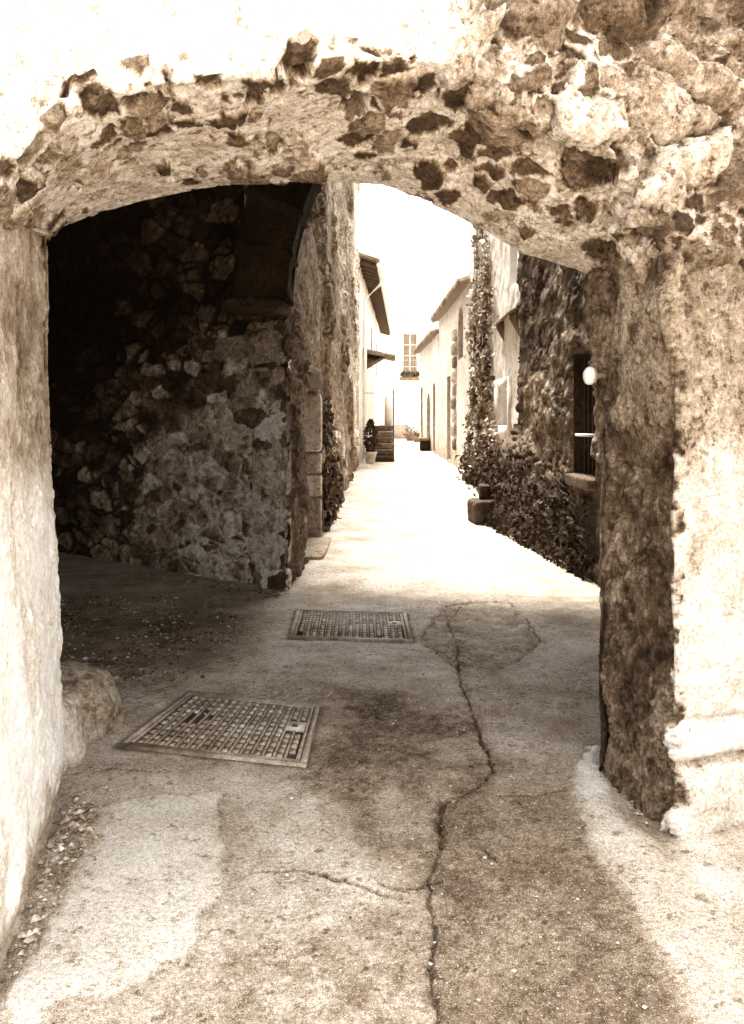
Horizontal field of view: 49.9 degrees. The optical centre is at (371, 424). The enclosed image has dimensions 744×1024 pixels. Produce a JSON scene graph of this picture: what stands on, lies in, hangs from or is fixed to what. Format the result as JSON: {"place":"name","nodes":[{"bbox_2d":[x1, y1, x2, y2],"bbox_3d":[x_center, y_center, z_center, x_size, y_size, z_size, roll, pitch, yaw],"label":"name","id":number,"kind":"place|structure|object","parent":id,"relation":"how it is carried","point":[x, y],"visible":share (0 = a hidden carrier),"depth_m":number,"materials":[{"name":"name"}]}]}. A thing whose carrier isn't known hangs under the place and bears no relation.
{"place":"outdoors","nodes":[
{"label":"outdoors","id":0,"kind":"place"},
{"bbox_2d":[0,439,743,1023],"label":"ground","id":1,"kind":"structure","parent":0,"point":[404,533],"depth_m":3.05,"materials":[{"name":"beige concrete"}]},
{"bbox_2d":[62,689,86,770],"bbox_3d":[-1.528,1.502,3.685,0.394,0.533,0.412,0,0,0],"label":"guard stone","id":2,"kind":"object","parent":1,"relation":"on","point":[75,744],"visible":0.18,"depth_m":3.66,"materials":[{"name":"beige stone"}]},
{"bbox_2d":[60,660,124,742],"bbox_3d":[-1.694,1.558,4.115,0.783,0.642,0.733,0,0,-29],"label":"guard stone","id":3,"kind":"object","parent":1,"relation":"on","point":[96,690],"visible":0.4,"depth_m":4.02,"materials":[{"name":"brown stone"}]},
{"bbox_2d":[46,183,360,589],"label":"stone house","id":4,"kind":"structure","parent":1,"relation":"on","point":[186,425],"depth_m":8.53,"materials":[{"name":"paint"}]},
{"bbox_2d":[221,182,321,316],"bbox_3d":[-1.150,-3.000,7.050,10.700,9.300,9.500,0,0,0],"label":"covered bay","id":5,"kind":"object","parent":4,"relation":"attached to","point":[273,225],"visible":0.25,"depth_m":7.06,"materials":[{"name":"brown wood"}]},
{"bbox_2d":[117,690,319,767],"bbox_3d":[-0.675,1.572,4.121,0.971,0.076,0.806,0,0,14],"label":"access cover","id":6,"kind":"object","parent":1,"relation":"on","point":[191,729],"visible":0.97,"depth_m":4.04,"materials":[{"name":"metal"}]},
{"bbox_2d":[321,392,343,531],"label":"wall weeds","id":7,"kind":"object","parent":1,"relation":"on","point":[331,500],"depth_m":11.47,"materials":[{"name":"brown plant"}]},
{"bbox_2d":[288,609,412,642],"bbox_3d":[-0.167,1.572,6.177,0.916,0.076,0.979,0,0,0],"label":"access cover","id":8,"kind":"object","parent":1,"relation":"on","point":[311,624],"visible":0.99,"depth_m":6.12,"materials":[{"name":"metal"}]},
{"bbox_2d":[2,569,709,1023],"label":"grit","id":9,"kind":"object","parent":1,"relation":"on","point":[44,881],"visible":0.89,"depth_m":3.39,"materials":[{"name":"gravel"}]},
{"bbox_2d":[363,418,378,462],"bbox_3d":[-0.036,0.450,23.195,0.500,1.293,0.515,0,0,0],"label":"potted plant","id":10,"kind":"object","parent":1,"relation":"on","point":[370,453],"visible":1,"depth_m":23.11,"materials":[{"name":"brown plant"}]},
{"bbox_2d":[0,0,743,967],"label":"stone archway","id":11,"kind":"object","parent":1,"relation":"on","point":[600,142],"visible":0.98,"depth_m":2.99,"materials":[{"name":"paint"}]},
{"bbox_2d":[583,367,605,384],"bbox_3d":[0.972,-0.216,3.500,0.097,0.080,0.068,0,0,0],"label":"wall lamp","id":12,"kind":"object","parent":11,"relation":"attached to","point":[591,375],"visible":1,"depth_m":3.48,"materials":[{"name":"glass"}]},
{"bbox_2d":[356,251,392,464],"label":"stone house","id":13,"kind":"structure","parent":1,"relation":"on","point":[374,317],"depth_m":26.18,"materials":[{"name":"paint"}]},
{"bbox_2d":[363,348,395,369],"bbox_3d":[0.210,-2.000,25.000,1.020,0.700,1.200,0,0,0],"label":"door canopy","id":14,"kind":"object","parent":13,"relation":"attached to","point":[374,357],"visible":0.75,"depth_m":24.60,"materials":[{"name":"wood"}]},
{"bbox_2d":[372,389,393,461],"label":"outdoor steps","id":15,"kind":"structure","parent":1,"relation":"on","point":[384,450],"depth_m":24.30,"materials":[{"name":"stone"}]},
{"bbox_2d":[384,397,392,425],"bbox_3d":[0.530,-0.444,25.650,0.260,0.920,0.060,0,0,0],"label":"door","id":16,"kind":"structure","parent":15,"relation":"on","point":[388,411],"depth_m":25.62,"materials":[{"name":"paint"}]},
{"bbox_2d":[380,425,408,438],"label":"wall","id":17,"kind":"structure","parent":1,"relation":"on","point":[398,431],"depth_m":38.90,"materials":[{"name":"beige paint"}]},
{"bbox_2d":[403,426,415,440],"bbox_3d":[1.765,0.352,36.777,0.626,0.755,0.757,0,0,-32],"label":"flower pot","id":18,"kind":"object","parent":1,"relation":"on","point":[408,436],"visible":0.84,"depth_m":36.65,"materials":[{"name":"ceramic"}]},
{"bbox_2d":[410,429,419,441],"bbox_3d":[1.971,0.444,35.612,0.539,0.685,0.523,0,0,0],"label":"flower pot","id":19,"kind":"object","parent":1,"relation":"on","point":[416,436],"visible":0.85,"depth_m":35.49,"materials":[{"name":"ceramic"}]},
{"bbox_2d":[380,303,458,432],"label":"town house","id":20,"kind":"structure","parent":1,"relation":"on","point":[412,324],"depth_m":42.01,"materials":[{"name":"paint"}]},
{"bbox_2d":[403,334,416,376],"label":"window","id":21,"kind":"structure","parent":20,"relation":"in","point":[409,340],"depth_m":42.19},
{"bbox_2d":[418,438,429,450],"bbox_3d":[1.920,0.714,29.500,0.400,0.480,1.000,0,0,0],"label":"stone bench","id":22,"kind":"object","parent":1,"relation":"on","point":[424,444],"visible":0.86,"depth_m":29.10,"materials":[{"name":"brown stone"}]},
{"bbox_2d":[413,328,438,453],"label":"stone house","id":23,"kind":"structure","parent":1,"relation":"on","point":[426,349],"depth_m":29.40,"materials":[{"name":"paint"}]},
{"bbox_2d":[430,275,470,470],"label":"stone house","id":24,"kind":"structure","parent":1,"relation":"on","point":[454,364],"depth_m":22.13,"materials":[{"name":"paint"}]},
{"bbox_2d":[454,442,499,496],"bbox_3d":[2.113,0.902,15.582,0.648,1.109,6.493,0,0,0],"label":"potted plant","id":25,"kind":"object","parent":1,"relation":"on","point":[489,461],"depth_m":16.04,"materials":[{"name":"brown plant"}]},
{"bbox_2d":[467,498,496,524],"bbox_3d":[1.706,1.279,11.753,0.544,0.401,0.541,0,0,-6],"label":"step stone","id":26,"kind":"object","parent":1,"relation":"on","point":[478,509],"visible":0.46,"depth_m":11.49,"materials":[{"name":"brown stone"}]},
{"bbox_2d":[479,484,501,499],"bbox_3d":[1.801,0.998,11.920,0.428,0.241,0.390,0,0,0],"label":"step stone","id":27,"kind":"object","parent":26,"relation":"on","point":[483,491],"visible":0.46,"depth_m":11.75,"materials":[{"name":"brown stone"}]},
{"bbox_2d":[470,223,519,459],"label":"stone house","id":28,"kind":"structure","parent":1,"relation":"on","point":[503,272],"depth_m":14.76,"materials":[{"name":"paint"}]},
{"bbox_2d":[459,224,501,480],"bbox_3d":[2.254,-2.019,17.048,0.418,6.758,5.537,0,0,0],"label":"climbing ivy","id":29,"kind":"object","parent":28,"relation":"attached to","point":[482,431],"visible":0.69,"depth_m":16.60,"materials":[{"name":"brown plant"}]},
{"bbox_2d":[493,306,518,341],"bbox_3d":[2.370,-1.735,13.875,0.260,0.570,1.750,0,0,0],"label":"window canopy","id":30,"kind":"object","parent":28,"relation":"attached to","point":[512,314],"visible":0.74,"depth_m":13.16,"materials":[{"name":"wood"}]},
{"bbox_2d":[483,439,592,579],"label":"wall weeds","id":31,"kind":"object","parent":1,"relation":"on","point":[561,555],"depth_m":9.48,"materials":[{"name":"brown plant"}]},
{"bbox_2d":[490,251,600,585],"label":"stone house","id":32,"kind":"structure","parent":1,"relation":"on","point":[555,430],"depth_m":9.41,"materials":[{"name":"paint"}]},
{"bbox_2d":[594,397,595,472],"bbox_3d":[2.422,-0.125,8.290,0.044,1.290,0.880,0,0,0],"label":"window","id":33,"kind":"structure","parent":32,"relation":"in","point":[594,397],"depth_m":8.70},
{"bbox_2d":[356,184,470,302],"label":"sky","id":34,"kind":"structure","parent":0,"point":[422,248],"materials":[{"name":"white"}]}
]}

